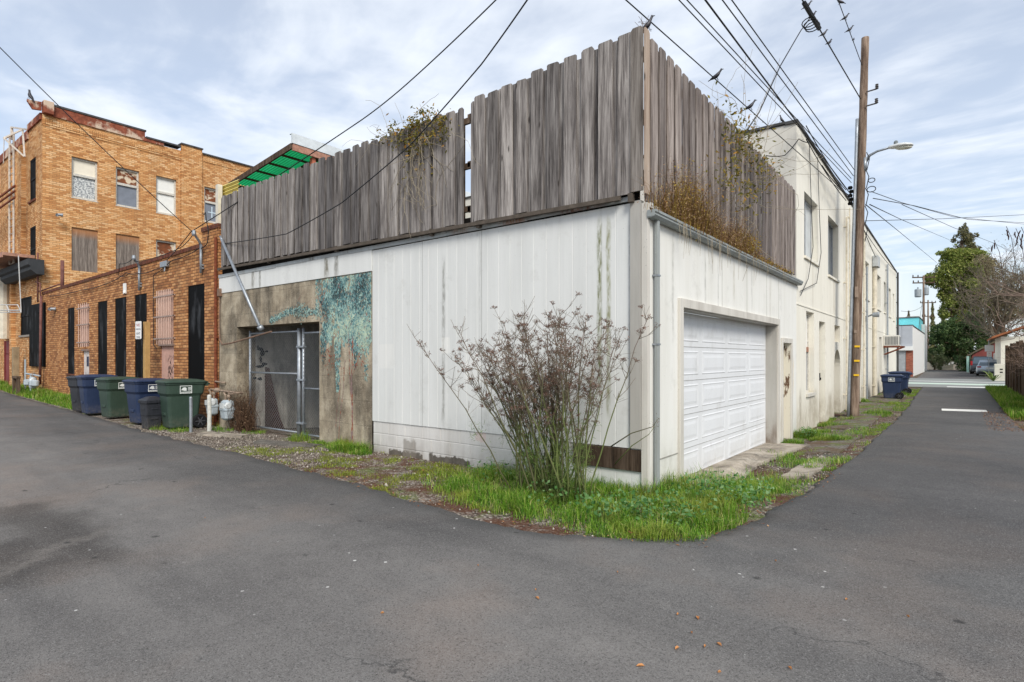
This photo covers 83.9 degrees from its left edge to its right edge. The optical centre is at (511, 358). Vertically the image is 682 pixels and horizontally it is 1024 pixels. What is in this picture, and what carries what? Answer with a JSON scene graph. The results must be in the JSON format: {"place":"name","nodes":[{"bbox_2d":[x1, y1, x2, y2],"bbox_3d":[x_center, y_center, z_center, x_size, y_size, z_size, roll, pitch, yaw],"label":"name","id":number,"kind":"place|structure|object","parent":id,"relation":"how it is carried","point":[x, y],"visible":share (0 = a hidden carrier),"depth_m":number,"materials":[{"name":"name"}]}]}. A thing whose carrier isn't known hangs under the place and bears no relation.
{"place":"outdoors","nodes":[
{"label":"outdoors","id":0,"kind":"place"},
{"bbox_2d":[0,387,1023,681],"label":"road","id":1,"kind":"structure","parent":0,"point":[122,559],"depth_m":3.97,"materials":[{"name":"asphalt"}]},
{"bbox_2d":[281,411,1023,546],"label":"leaf litter","id":2,"kind":"object","parent":1,"relation":"on","point":[792,489],"visible":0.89,"depth_m":7.46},
{"bbox_2d":[0,370,1023,537],"bbox_3d":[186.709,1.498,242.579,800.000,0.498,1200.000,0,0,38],"label":"ground","id":3,"kind":"structure","parent":0,"point":[429,494],"depth_m":7.61,"materials":[{"name":"gravel"}]},
{"bbox_2d":[12,347,18,375],"bbox_3d":[-20.087,0.600,23.064,0.250,2.100,0.200,0,0,38],"label":"timber post","id":4,"kind":"object","parent":3,"relation":"on","point":[15,361],"visible":0.56,"depth_m":22.97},
{"bbox_2d":[12,376,20,392],"bbox_3d":[-18.946,1.020,21.788,0.720,0.660,0.140,0,0,38],"label":"timber guard","id":5,"kind":"object","parent":3,"relation":"on","point":[16,383],"visible":0.91,"depth_m":21.58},
{"bbox_2d":[23,359,39,389],"bbox_3d":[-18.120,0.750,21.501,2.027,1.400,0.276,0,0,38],"label":"gas meter","id":6,"kind":"object","parent":3,"relation":"on","point":[32,381],"visible":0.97,"depth_m":21.38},
{"bbox_2d":[0,378,81,411],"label":"grass","id":7,"kind":"structure","parent":3,"relation":"on","point":[56,398],"depth_m":20.16,"materials":[{"name":"plant"}]},
{"bbox_2d":[66,375,81,410],"bbox_3d":[-11.827,0.982,15.927,0.719,1.009,0.861,0,0,32],"label":"wheeled bin","id":8,"kind":"object","parent":3,"relation":"on","point":[74,393],"visible":0.16,"depth_m":15.59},
{"bbox_2d":[75,374,116,413],"bbox_3d":[-11.149,0.966,15.370,0.756,1.061,0.905,0,0,42],"label":"wheeled bin","id":9,"kind":"object","parent":3,"relation":"on","point":[89,394],"visible":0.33,"depth_m":15.03,"materials":[{"name":"plastic"}]},
{"bbox_2d":[94,376,137,417],"bbox_3d":[-10.043,0.993,14.590,0.741,1.040,0.887,0,0,34],"label":"wheeled bin","id":10,"kind":"object","parent":3,"relation":"on","point":[113,397],"visible":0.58,"depth_m":14.28,"materials":[{"name":"plastic"}]},
{"bbox_2d":[0,99,253,388],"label":"brick hotel","id":11,"kind":"structure","parent":3,"relation":"on","point":[87,205],"depth_m":23.60,"materials":[{"name":"orange brick"}]},
{"bbox_2d":[4,341,8,383],"bbox_3d":[-22.482,0.430,25.439,0.890,2.440,0.120,0,0,38],"label":"door","id":12,"kind":"structure","parent":11,"relation":"in","point":[6,343],"depth_m":25.56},
{"bbox_2d":[0,126,34,312],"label":"fire escape","id":13,"kind":"object","parent":11,"relation":"attached to","point":[8,258],"visible":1,"depth_m":22.65,"materials":[{"name":"white metal"}]},
{"bbox_2d":[18,296,31,336],"bbox_3d":[-19.938,-1.685,23.456,1.920,1.630,0.200,0,0,38],"label":"window","id":14,"kind":"structure","parent":11,"relation":"in","point":[25,302],"depth_m":23.61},
{"bbox_2d":[28,157,35,203],"bbox_3d":[-19.112,-7.085,22.808,1.020,1.730,0.200,0,0,38],"label":"window","id":15,"kind":"structure","parent":11,"relation":"in","point":[32,163],"depth_m":22.85,"materials":[{"name":"black glass"}]},
{"bbox_2d":[30,226,35,258],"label":"window","id":16,"kind":"structure","parent":11,"relation":"in","point":[32,230],"depth_m":22.85,"materials":[{"name":"black glass"}]},
{"bbox_2d":[71,157,96,201],"bbox_3d":[-17.285,-7.195,23.040,0.170,1.650,0.900,0,0,38],"label":"window","id":17,"kind":"structure","parent":11,"relation":"in","point":[84,172],"depth_m":23.08,"materials":[{"name":"white glass"}]},
{"bbox_2d":[116,167,139,209],"bbox_3d":[-16.356,-7.195,24.224,0.170,1.650,0.890,0,0,38],"label":"window","id":18,"kind":"structure","parent":11,"relation":"in","point":[127,188],"depth_m":24.26,"materials":[{"name":"glass"}]},
{"bbox_2d":[156,240,175,256],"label":"window","id":19,"kind":"structure","parent":11,"relation":"in","point":[162,247],"depth_m":25.38,"materials":[{"name":"glass"}]},
{"bbox_2d":[156,176,176,216],"bbox_3d":[-15.430,-7.195,25.404,0.170,1.650,0.850,0,0,38],"label":"window","id":20,"kind":"structure","parent":11,"relation":"in","point":[165,188],"depth_m":25.45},
{"bbox_2d":[204,187,215,223],"bbox_3d":[-14.165,-7.195,27.017,0.170,1.650,0.890,0,0,38],"label":"window","id":21,"kind":"structure","parent":11,"relation":"in","point":[209,194],"depth_m":26.94,"materials":[{"name":"glass"}]},
{"bbox_2d":[42,223,221,425],"bbox_3d":[-9.970,-0.617,20.513,14.480,4.935,8.226,0,0,38],"label":"brick annex","id":22,"kind":"object","parent":3,"relation":"on","point":[90,331],"visible":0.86,"depth_m":15.77,"materials":[{"name":"orange brick"}]},
{"bbox_2d":[35,253,63,384],"bbox_3d":[-17.652,-1.524,21.584,1.815,5.052,0.307,0,0,23],"label":"vent pipe","id":23,"kind":"object","parent":22,"relation":"attached to","point":[40,311],"visible":0.91,"depth_m":21.54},
{"bbox_2d":[81,349,89,374],"bbox_3d":[-13.974,0.680,18.746,0.680,1.940,0.150,0,0,38],"label":"door","id":24,"kind":"structure","parent":22,"relation":"in","point":[86,351],"depth_m":18.77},
{"bbox_2d":[47,212,208,296],"bbox_3d":[-12.196,-2.808,17.237,13.161,1.199,0.052,0,0,38],"label":"wall cable","id":25,"kind":"object","parent":22,"relation":"attached to","point":[152,270],"depth_m":15.07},
{"bbox_2d":[132,255,141,290],"bbox_3d":[-10.308,-2.335,15.656,0.131,0.929,0.407,0,0,-2],"label":"service mast","id":26,"kind":"object","parent":22,"relation":"attached to","point":[139,275],"visible":1,"depth_m":15.76,"materials":[{"name":"metal"}]},
{"bbox_2d":[158,343,174,378],"bbox_3d":[-8.907,0.690,14.771,0.900,2.120,0.150,0,0,38],"label":"door","id":27,"kind":"structure","parent":22,"relation":"in","point":[167,349],"depth_m":14.75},
{"bbox_2d":[192,230,203,272],"bbox_3d":[-7.284,-2.459,13.234,0.130,0.919,0.574,0,0,-11],"label":"service mast","id":28,"kind":"object","parent":22,"relation":"attached to","point":[201,250],"visible":1,"depth_m":13.41,"materials":[{"name":"metal"}]},
{"bbox_2d":[0,47,191,230],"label":"cable","id":29,"kind":"object","parent":28,"relation":"attached to","point":[83,129],"visible":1,"depth_m":11.18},
{"bbox_2d":[228,133,470,196],"bbox_3d":[-4.493,-3.781,18.998,3.467,4.062,8.250,0,0,38],"label":"roof canopy","id":30,"kind":"object","parent":22,"relation":"on","point":[298,148],"visible":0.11,"depth_m":15.61,"materials":[{"name":"green plastic"}]},
{"bbox_2d":[135,321,149,377],"bbox_3d":[-9.365,0.411,14.465,0.257,2.679,0.256,0,0,38],"label":"sign post","id":31,"kind":"object","parent":3,"relation":"on","point":[146,346],"visible":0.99,"depth_m":14.43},
{"bbox_2d":[122,378,164,422],"bbox_3d":[-8.601,1.004,13.511,0.756,1.061,0.905,0,0,35],"label":"wheeled bin","id":32,"kind":"object","parent":3,"relation":"on","point":[136,389],"visible":0.37,"depth_m":13.17,"materials":[{"name":"plastic"}]},
{"bbox_2d":[138,396,161,428],"bbox_3d":[-7.984,1.199,12.623,0.401,0.696,0.401,0,0,36],"label":"bin","id":33,"kind":"object","parent":3,"relation":"on","point":[150,411],"visible":0.92,"depth_m":12.51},
{"bbox_2d":[155,378,209,427],"bbox_3d":[-7.350,1.004,12.727,0.778,1.092,0.932,0,0,43],"label":"wheeled bin","id":34,"kind":"object","parent":3,"relation":"on","point":[175,394],"visible":0.88,"depth_m":12.46,"materials":[{"name":"plastic"}]},
{"bbox_2d":[189,397,192,431],"bbox_3d":[-6.749,1.282,11.981,0.072,0.938,0.064,0,0,38],"label":"bollard","id":35,"kind":"object","parent":3,"relation":"on","point":[190,414],"visible":0.87,"depth_m":11.96,"materials":[{"name":"metal"}]},
{"bbox_2d":[207,395,211,430],"bbox_3d":[-6.421,1.264,12.093,0.091,0.974,0.084,0,0,38],"label":"bollard","id":36,"kind":"object","parent":3,"relation":"on","point":[209,415],"visible":0.87,"depth_m":12.06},
{"bbox_2d":[197,432,247,437],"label":"pale slab","id":37,"kind":"structure","parent":3,"relation":"on","point":[219,434],"depth_m":11.34,"materials":[{"name":"concrete"}]},
{"bbox_2d":[225,381,262,432],"bbox_3d":[-5.941,0.931,12.304,1.734,1.288,0.552,0,0,38],"label":"dry creeper","id":38,"kind":"object","parent":3,"relation":"on","point":[243,420],"visible":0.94,"depth_m":12.14,"materials":[{"name":"brown plant"}]},
{"bbox_2d":[265,367,283,428],"bbox_3d":[-5.262,0.925,12.678,0.860,1.450,0.015,0,0,38],"label":"rusty panel","id":39,"kind":"object","parent":3,"relation":"on","point":[272,404],"visible":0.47,"depth_m":12.79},
{"bbox_2d":[253,439,321,447],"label":"pale slab","id":40,"kind":"structure","parent":3,"relation":"on","point":[282,443],"depth_m":10.24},
{"bbox_2d":[218,439,512,512],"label":"turf","id":41,"kind":"structure","parent":3,"relation":"on","point":[395,479],"depth_m":8.17,"materials":[{"name":"plant"}]},
{"bbox_2d":[217,197,802,489],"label":"garage building","id":42,"kind":"structure","parent":3,"relation":"on","point":[710,390],"depth_m":8.55,"materials":[{"name":"paint"}]},
{"bbox_2d":[209,381,242,394],"bbox_3d":[-6.341,1.081,12.570,1.293,1.137,0.237,0,0,38],"label":"gas pipe","id":43,"kind":"object","parent":42,"relation":"attached to","point":[220,390],"visible":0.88,"depth_m":12.62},
{"bbox_2d":[205,389,218,414],"bbox_3d":[-6.701,0.989,12.734,0.464,0.571,0.238,0,0,38],"label":"gas meter","id":44,"kind":"object","parent":43,"relation":"attached to","point":[215,405],"visible":0.74,"depth_m":12.68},
{"bbox_2d":[219,392,233,419],"bbox_3d":[-6.162,1.042,12.338,0.464,0.597,0.249,0,0,38],"label":"gas meter","id":45,"kind":"object","parent":43,"relation":"attached to","point":[225,409],"visible":0.92,"depth_m":12.25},
{"bbox_2d":[216,179,239,222],"bbox_3d":[-6.606,-2.960,13.169,0.928,2.220,0.170,0,0,38],"label":"fibreglass panel","id":46,"kind":"object","parent":42,"relation":"on","point":[226,189],"visible":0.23,"depth_m":13.25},
{"bbox_2d":[249,328,318,436],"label":"chain link gate","id":47,"kind":"structure","parent":42,"relation":"attached to","point":[298,422],"depth_m":11.34,"materials":[{"name":"metal"}]},
{"bbox_2d":[217,107,639,273],"bbox_3d":[-2.550,-2.704,9.768,10.240,1.907,0.245,0,0,38],"label":"board fence","id":48,"kind":"object","parent":42,"relation":"on","point":[361,217],"visible":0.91,"depth_m":9.74,"materials":[{"name":"wood"}]},
{"bbox_2d":[219,235,264,331],"bbox_3d":[-5.766,-1.646,12.024,2.428,2.254,0.151,0,0,44],"label":"brace pipe","id":49,"kind":"object","parent":48,"relation":"attached to","point":[260,327],"visible":0.99,"depth_m":11.79,"materials":[{"name":"metal"}]},
{"bbox_2d":[167,0,495,259],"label":"cable","id":50,"kind":"object","parent":48,"relation":"attached to","point":[361,119],"visible":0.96,"depth_m":10.39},
{"bbox_2d":[225,0,527,243],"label":"cable","id":51,"kind":"object","parent":48,"relation":"attached to","point":[416,137],"visible":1,"depth_m":7.67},
{"bbox_2d":[346,94,479,236],"bbox_3d":[-1.531,-3.001,8.779,3.092,2.444,0.431,0,0,38],"label":"vine","id":52,"kind":"object","parent":48,"relation":"attached to","point":[421,138],"visible":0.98,"depth_m":8.68,"materials":[{"name":"green plant"}]},
{"bbox_2d":[467,25,643,221],"bbox_3d":[0.464,-2.768,7.415,2.769,2.035,0.228,0,0,38],"label":"board fence","id":53,"kind":"object","parent":42,"relation":"on","point":[568,130],"visible":0.93,"depth_m":7.18,"materials":[{"name":"wood"}]},
{"bbox_2d":[621,151,793,279],"bbox_3d":[3.494,-1.886,8.932,1.418,1.462,7.044,0,0,38],"label":"gutter plant","id":54,"kind":"object","parent":42,"relation":"on","point":[696,216],"visible":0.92,"depth_m":7.49,"materials":[{"name":"brown plant"}]},
{"bbox_2d":[643,27,794,274],"bbox_3d":[3.779,-2.750,9.535,0.237,2.000,7.650,0,0,38],"label":"board fence","id":55,"kind":"object","parent":42,"relation":"on","point":[683,119],"visible":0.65,"depth_m":8.00,"materials":[{"name":"wood"}]},
{"bbox_2d":[701,49,855,278],"bbox_3d":[3.984,-3.033,9.422,3.285,3.583,3.006,0,0,-15],"label":"vine","id":56,"kind":"object","parent":55,"relation":"attached to","point":[740,131],"visible":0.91,"depth_m":8.81,"materials":[{"name":"green plant"}]},
{"bbox_2d":[684,313,765,474],"bbox_3d":[3.511,0.551,9.396,0.057,2.372,4.840,0,0,38],"label":"garage door","id":57,"kind":"structure","parent":42,"relation":"in","point":[725,360],"depth_m":9.19,"materials":[{"name":"white metal"}]},
{"bbox_2d":[136,399,910,537],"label":"gravel","id":58,"kind":"structure","parent":3,"relation":"on","point":[245,444],"depth_m":9.68,"materials":[{"name":"gravel"}]},
{"bbox_2d":[149,391,912,470],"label":"grass","id":59,"kind":"structure","parent":3,"relation":"on","point":[352,448],"depth_m":11.41,"materials":[{"name":"plant"}]},
{"bbox_2d":[409,292,660,502],"bbox_3d":[0.318,0.394,6.480,2.936,2.374,1.358,0,0,31],"label":"fennel bush","id":60,"kind":"object","parent":3,"relation":"on","point":[555,464],"visible":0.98,"depth_m":6.35,"materials":[{"name":"plant"}]},
{"bbox_2d":[465,120,898,432],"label":"stucco building","id":61,"kind":"structure","parent":3,"relation":"on","point":[822,322],"depth_m":15.37,"materials":[{"name":"paint"}]},
{"bbox_2d":[800,146,812,295],"bbox_3d":[6.805,-3.222,13.155,0.075,3.656,1.111,0,0,38],"label":"wall cable","id":62,"kind":"object","parent":61,"relation":"attached to","point":[811,217],"depth_m":13.53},
{"bbox_2d":[806,313,816,396],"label":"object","id":63,"kind":"structure","parent":61,"relation":"in","point":[807,314],"depth_m":14.10,"materials":[{"name":"white paint"}]},
{"bbox_2d":[804,199,819,266],"bbox_3d":[7.183,-3.085,13.843,0.245,1.550,1.690,0,0,38],"label":"window","id":64,"kind":"structure","parent":61,"relation":"in","point":[807,207],"depth_m":14.25,"materials":[{"name":"paint"}]},
{"bbox_2d":[828,222,839,282],"bbox_3d":[9.084,-3.065,16.266,0.245,1.690,1.750,0,0,38],"label":"window","id":65,"kind":"structure","parent":61,"relation":"in","point":[830,228],"depth_m":16.77,"materials":[{"name":"metal"}]},
{"bbox_2d":[883,335,904,354],"bbox_3d":[18.082,-0.611,26.963,0.800,0.918,0.850,0,0,38],"label":"air conditioner","id":66,"kind":"object","parent":61,"relation":"attached to","point":[891,341],"visible":1,"depth_m":26.74,"materials":[{"name":"metal"}]},
{"bbox_2d":[781,456,833,478],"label":"broken paving","id":67,"kind":"structure","parent":3,"relation":"on","point":[801,469],"depth_m":8.26,"materials":[{"name":"concrete"}]},
{"bbox_2d":[733,388,920,494],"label":"turf","id":68,"kind":"structure","parent":3,"relation":"on","point":[836,460],"depth_m":9.56,"materials":[{"name":"green plant"}]},
{"bbox_2d":[796,430,866,454],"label":"broken paving","id":69,"kind":"structure","parent":3,"relation":"on","point":[828,446],"depth_m":10.73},
{"bbox_2d":[824,402,894,429],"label":"broken paving","id":70,"kind":"structure","parent":3,"relation":"on","point":[861,417],"depth_m":15.26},
{"bbox_2d":[847,36,913,416],"bbox_3d":[10.129,-3.596,15.706,1.540,10.901,0.626,0,0,38],"label":"utility pole","id":71,"kind":"object","parent":3,"relation":"on","point":[861,159],"visible":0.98,"depth_m":15.96,"materials":[{"name":"brown wood"}]},
{"bbox_2d":[625,0,849,198],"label":"cable","id":72,"kind":"object","parent":71,"relation":"attached to","point":[723,86],"visible":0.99,"depth_m":9.18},
{"bbox_2d":[679,0,851,182],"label":"cable","id":73,"kind":"object","parent":71,"relation":"attached to","point":[752,78],"visible":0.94,"depth_m":9.90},
{"bbox_2d":[687,0,851,178],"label":"cable","id":74,"kind":"object","parent":71,"relation":"attached to","point":[759,78],"visible":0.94,"depth_m":10.04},
{"bbox_2d":[704,0,850,193],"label":"cable","id":75,"kind":"object","parent":71,"relation":"attached to","point":[729,32],"visible":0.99,"depth_m":9.35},
{"bbox_2d":[722,0,853,175],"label":"cable","id":76,"kind":"object","parent":71,"relation":"attached to","point":[781,78],"visible":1,"depth_m":10.32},
{"bbox_2d":[731,0,854,169],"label":"cable","id":77,"kind":"object","parent":71,"relation":"attached to","point":[786,76],"visible":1,"depth_m":10.57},
{"bbox_2d":[802,0,860,98],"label":"cable","id":78,"kind":"object","parent":71,"relation":"attached to","point":[837,59],"visible":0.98,"depth_m":13.98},
{"bbox_2d":[743,18,809,134],"bbox_3d":[5.972,-6.109,12.197,0.714,3.828,4.209,0,0,40],"label":"cable","id":79,"kind":"object","parent":78,"relation":"attached to","point":[775,77],"visible":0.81,"depth_m":12.47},
{"bbox_2d":[801,0,821,31],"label":"cable splice","id":80,"kind":"object","parent":78,"relation":"attached to","point":[812,17],"visible":1,"depth_m":12.15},
{"bbox_2d":[865,215,1011,220],"bbox_3d":[17.673,-5.476,22.344,19.824,3.218,0.755,0,0,-37],"label":"cable","id":81,"kind":"object","parent":71,"relation":"attached to","point":[924,219],"visible":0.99,"depth_m":19.98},
{"bbox_2d":[873,198,1022,222],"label":"cable","id":82,"kind":"object","parent":71,"relation":"attached to","point":[936,211],"visible":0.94,"depth_m":22.59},
{"bbox_2d":[868,392,906,402],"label":"broken paving","id":83,"kind":"structure","parent":3,"relation":"on","point":[877,397],"depth_m":21.05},
{"bbox_2d":[880,374,905,398],"bbox_3d":[14.520,1.082,21.726,0.799,0.936,0.667,0,0,36],"label":"wheeled bin","id":84,"kind":"object","parent":83,"relation":"on","point":[891,384],"visible":1,"depth_m":21.53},
{"bbox_2d":[888,371,912,393],"bbox_3d":[16.632,1.056,24.389,0.843,0.988,0.704,0,0,41],"label":"wheeled bin","id":85,"kind":"object","parent":83,"relation":"on","point":[904,385],"visible":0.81,"depth_m":24.09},
{"bbox_2d":[896,325,924,376],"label":"shop building","id":86,"kind":"structure","parent":3,"relation":"on","point":[912,356],"depth_m":48.45,"materials":[{"name":"white paint"}]},
{"bbox_2d":[896,317,926,370],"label":"turquoise building","id":87,"kind":"structure","parent":3,"relation":"on","point":[921,326],"depth_m":65.83,"materials":[{"name":"paint"}]},
{"bbox_2d":[912,275,934,323],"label":"utility pole","id":88,"kind":"object","parent":3,"relation":"on","point":[918,292],"visible":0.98,"depth_m":70.90,"materials":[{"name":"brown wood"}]},
{"bbox_2d":[920,300,935,353],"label":"utility pole","id":89,"kind":"object","parent":3,"relation":"on","point":[927,302],"visible":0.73,"depth_m":94.94,"materials":[{"name":"brown wood"}]},
{"bbox_2d":[929,303,935,358],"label":"conifer tree","id":90,"kind":"object","parent":3,"relation":"on","point":[932,320],"visible":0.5,"depth_m":109.86,"materials":[{"name":"green plant"}]},
{"bbox_2d":[927,350,950,369],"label":"shrub","id":91,"kind":"object","parent":3,"relation":"on","point":[939,360],"visible":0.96,"depth_m":73.76,"materials":[{"name":"green plant"}]},
{"bbox_2d":[927,362,961,369],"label":"garden wall","id":92,"kind":"structure","parent":3,"relation":"on","point":[929,367],"depth_m":76.50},
{"bbox_2d":[922,243,993,357],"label":"tree","id":93,"kind":"object","parent":3,"relation":"on","point":[953,262],"visible":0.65,"depth_m":82.92,"materials":[{"name":"green plant"}]},
{"bbox_2d":[952,354,969,371],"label":"shrub","id":94,"kind":"object","parent":3,"relation":"on","point":[961,362],"visible":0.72,"depth_m":65.85,"materials":[{"name":"green plant"}]},
{"bbox_2d":[950,222,981,358],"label":"redwood tree","id":95,"kind":"object","parent":3,"relation":"on","point":[966,241],"visible":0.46,"depth_m":91.41,"materials":[{"name":"green plant"}]},
{"bbox_2d":[927,311,1008,360],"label":"tree","id":96,"kind":"object","parent":3,"relation":"on","point":[953,329],"visible":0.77,"depth_m":78.83,"materials":[{"name":"green plant"}]},
{"bbox_2d":[967,341,994,358],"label":"red house","id":97,"kind":"structure","parent":3,"relation":"on","point":[982,352],"depth_m":63.98,"materials":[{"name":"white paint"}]},
{"bbox_2d":[941,234,1023,352],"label":"bare tree","id":98,"kind":"object","parent":3,"relation":"on","point":[985,312],"visible":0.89,"depth_m":60.21,"materials":[{"name":"brown plant"}]},
{"bbox_2d":[991,226,1023,279],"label":"branches","id":99,"kind":"object","parent":98,"relation":"attached to","point":[1012,243],"visible":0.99,"depth_m":27.02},
{"bbox_2d":[951,250,1023,347],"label":"bare tree","id":100,"kind":"object","parent":3,"relation":"on","point":[993,340],"visible":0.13,"depth_m":65.59,"materials":[{"name":"brown plant"}]},
{"bbox_2d":[985,340,993,372],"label":"street sign","id":101,"kind":"object","parent":3,"relation":"on","point":[988,347],"visible":1,"depth_m":46.95,"materials":[{"name":"metal"}]},
{"bbox_2d":[957,240,1023,346],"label":"bare tree","id":102,"kind":"object","parent":3,"relation":"on","point":[1013,295],"visible":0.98,"depth_m":22.74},
{"bbox_2d":[971,253,1023,336],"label":"tree","id":103,"kind":"object","parent":3,"relation":"on","point":[989,262],"visible":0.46,"depth_m":62.63,"materials":[{"name":"green plant"}]},
{"bbox_2d":[994,364,1004,380],"bbox_3d":[33.322,1.000,38.749,0.830,1.200,0.712,0,0,38],"label":"utility box","id":104,"kind":"object","parent":3,"relation":"on","point":[999,369],"visible":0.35,"depth_m":38.57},
{"bbox_2d":[985,384,1023,420],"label":"grass","id":105,"kind":"structure","parent":3,"relation":"on","point":[1010,401],"depth_m":18.97,"materials":[{"name":"plant"}]},
{"bbox_2d":[987,326,1023,363],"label":"garage","id":106,"kind":"structure","parent":3,"relation":"on","point":[999,350],"depth_m":43.94,"materials":[{"name":"paint"}]},
{"bbox_2d":[1005,340,1023,395],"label":"timber fence","id":107,"kind":"object","parent":3,"relation":"on","point":[1014,380],"visible":0.66,"depth_m":23.42,"materials":[{"name":"wood"}]},
{"bbox_2d":[0,0,1023,346],"label":"sky","id":108,"kind":"structure","parent":0,"point":[232,80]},
{"bbox_2d":[416,426,817,542],"bbox_3d":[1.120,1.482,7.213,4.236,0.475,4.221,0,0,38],"label":"grass","id":109,"kind":"structure","parent":0,"point":[620,526],"depth_m":5.94,"materials":[{"name":"plant"}]},
{"bbox_2d":[678,443,810,488],"bbox_3d":[3.797,1.646,9.161,0.844,0.163,5.330,0,0,38],"label":"concrete apron","id":110,"kind":"object","parent":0,"point":[755,457],"visible":0.51,"depth_m":9.33,"materials":[{"name":"concrete"}]},
{"bbox_2d":[917,370,993,378],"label":"alley beyond street","id":111,"kind":"structure","parent":0,"point":[949,374],"depth_m":50.29,"materials":[{"name":"asphalt"}]},
{"bbox_2d":[970,356,992,373],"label":"parked car","id":112,"kind":"object","parent":111,"relation":"on","point":[974,362],"visible":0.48,"depth_m":54.75,"materials":[{"name":"grey metal"}]},
{"bbox_2d":[976,359,996,375],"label":"parked car","id":113,"kind":"object","parent":111,"relation":"on","point":[981,366],"visible":0.54,"depth_m":48.74,"materials":[{"name":"silver metal"}]},
{"bbox_2d":[908,378,1004,387],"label":"cross street","id":114,"kind":"structure","parent":0,"point":[961,381],"depth_m":35.88,"materials":[{"name":"asphalt"}]},
{"bbox_2d":[908,382,1004,385],"bbox_3d":[32.008,1.532,29.162,100.000,0.001,2.000,0,0,38],"label":"road line","id":115,"kind":"object","parent":114,"relation":"on","point":[953,383],"depth_m":34.34,"materials":[{"name":"white paint"}]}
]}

